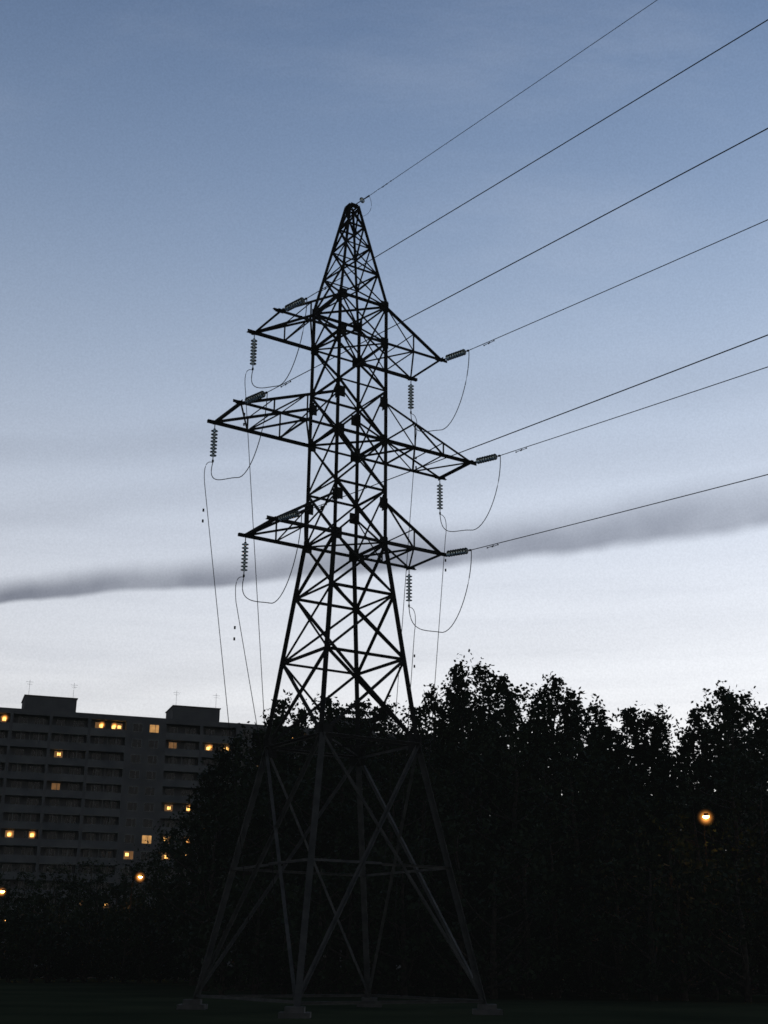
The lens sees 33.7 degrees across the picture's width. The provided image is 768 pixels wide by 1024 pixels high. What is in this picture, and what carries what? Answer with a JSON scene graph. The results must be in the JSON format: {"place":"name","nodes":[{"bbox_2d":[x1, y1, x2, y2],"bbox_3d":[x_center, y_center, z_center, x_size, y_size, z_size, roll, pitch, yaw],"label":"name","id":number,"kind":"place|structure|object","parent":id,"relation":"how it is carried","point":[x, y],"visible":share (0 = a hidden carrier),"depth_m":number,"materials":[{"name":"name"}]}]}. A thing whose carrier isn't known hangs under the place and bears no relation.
{"place":"outdoors","nodes":[
{"label":"outdoors","id":0,"kind":"place"},
{"bbox_2d":[202,181,526,667],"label":"insulator fittings","id":1,"kind":"object","parent":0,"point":[410,413],"visible":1,"depth_m":46.00,"materials":[{"name":"black metal"}]},
{"bbox_2d":[204,0,767,932],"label":"power lines","id":2,"kind":"object","parent":1,"relation":"attached to","point":[464,450],"visible":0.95,"depth_m":42.40,"materials":[{"name":"grey metal"}]},
{"bbox_2d":[0,963,767,1023],"bbox_3d":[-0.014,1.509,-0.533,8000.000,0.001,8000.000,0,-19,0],"label":"ground","id":3,"kind":"structure","parent":0,"point":[78,1001],"depth_m":44.24,"materials":[{"name":"black plant"}]},
{"bbox_2d":[0,714,421,955],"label":"flats walls","id":4,"kind":"structure","parent":3,"relation":"on","point":[18,833],"depth_m":213.46,"materials":[{"name":"grey concrete"}]},
{"bbox_2d":[1,716,233,961],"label":"lit windows","id":5,"kind":"structure","parent":4,"relation":"attached to","point":[97,724],"depth_m":214.45,"materials":[{"name":"yellow glass"}]},
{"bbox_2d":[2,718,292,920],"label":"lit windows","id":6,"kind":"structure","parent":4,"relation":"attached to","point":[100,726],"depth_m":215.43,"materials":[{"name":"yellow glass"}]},
{"bbox_2d":[0,681,370,956],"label":"windows","id":7,"kind":"structure","parent":4,"relation":"attached to","point":[210,744],"depth_m":213.71,"materials":[{"name":"black glass"}]},
{"bbox_2d":[142,725,257,843],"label":"lit windows","id":8,"kind":"structure","parent":4,"relation":"attached to","point":[154,730],"depth_m":216.76,"materials":[{"name":"yellow glass"}]},
{"bbox_2d":[0,717,426,957],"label":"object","id":9,"kind":"object","parent":4,"relation":"attached to","point":[131,805],"visible":0.33,"depth_m":214.06,"materials":[{"name":"grey"}]},
{"bbox_2d":[0,722,431,968],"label":"balcony slabs","id":10,"kind":"structure","parent":4,"relation":"attached to","point":[69,778],"depth_m":212.13,"materials":[{"name":"grey concrete"}]},
{"bbox_2d":[0,695,439,966],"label":"apartment building","id":11,"kind":"structure","parent":3,"relation":"on","point":[52,707],"depth_m":216.43,"materials":[{"name":"concrete"}]},
{"bbox_2d":[21,694,347,719],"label":"flats roofing","id":12,"kind":"object","parent":11,"relation":"on","point":[77,699],"visible":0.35,"depth_m":222.75,"materials":[{"name":"grey"}]},
{"bbox_2d":[176,997,502,1018],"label":"tower footings","id":13,"kind":"object","parent":3,"relation":"on","point":[291,1012],"visible":0.68,"depth_m":39.49,"materials":[{"name":"grey concrete"}]},
{"bbox_2d":[193,732,486,1006],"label":"transmission tower legs","id":14,"kind":"object","parent":13,"relation":"on","point":[298,987],"visible":0.96,"depth_m":41.61,"materials":[{"name":"black metal"}]},
{"bbox_2d":[207,202,476,766],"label":"transmission tower","id":15,"kind":"structure","parent":14,"relation":"on","point":[383,542],"depth_m":46.41,"materials":[{"name":"black metal"}]},
{"bbox_2d":[210,197,497,601],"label":"insulators","id":16,"kind":"object","parent":15,"relation":"attached to","point":[261,395],"visible":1,"depth_m":46.23,"materials":[{"name":"black ceramic"}]},
{"bbox_2d":[0,813,714,980],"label":"street lamps","id":17,"kind":"object","parent":3,"relation":"on","point":[705,847],"visible":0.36,"depth_m":60.95,"materials":[{"name":"grey metal"}]},
{"bbox_2d":[0,649,767,1001],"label":"trees","id":18,"kind":"object","parent":3,"relation":"on","point":[530,737],"depth_m":65.77,"materials":[{"name":"plant"}]},
{"bbox_2d":[0,0,767,794],"label":"sky","id":19,"kind":"structure","parent":0,"point":[175,175],"materials":[{"name":"blue"}]}
]}

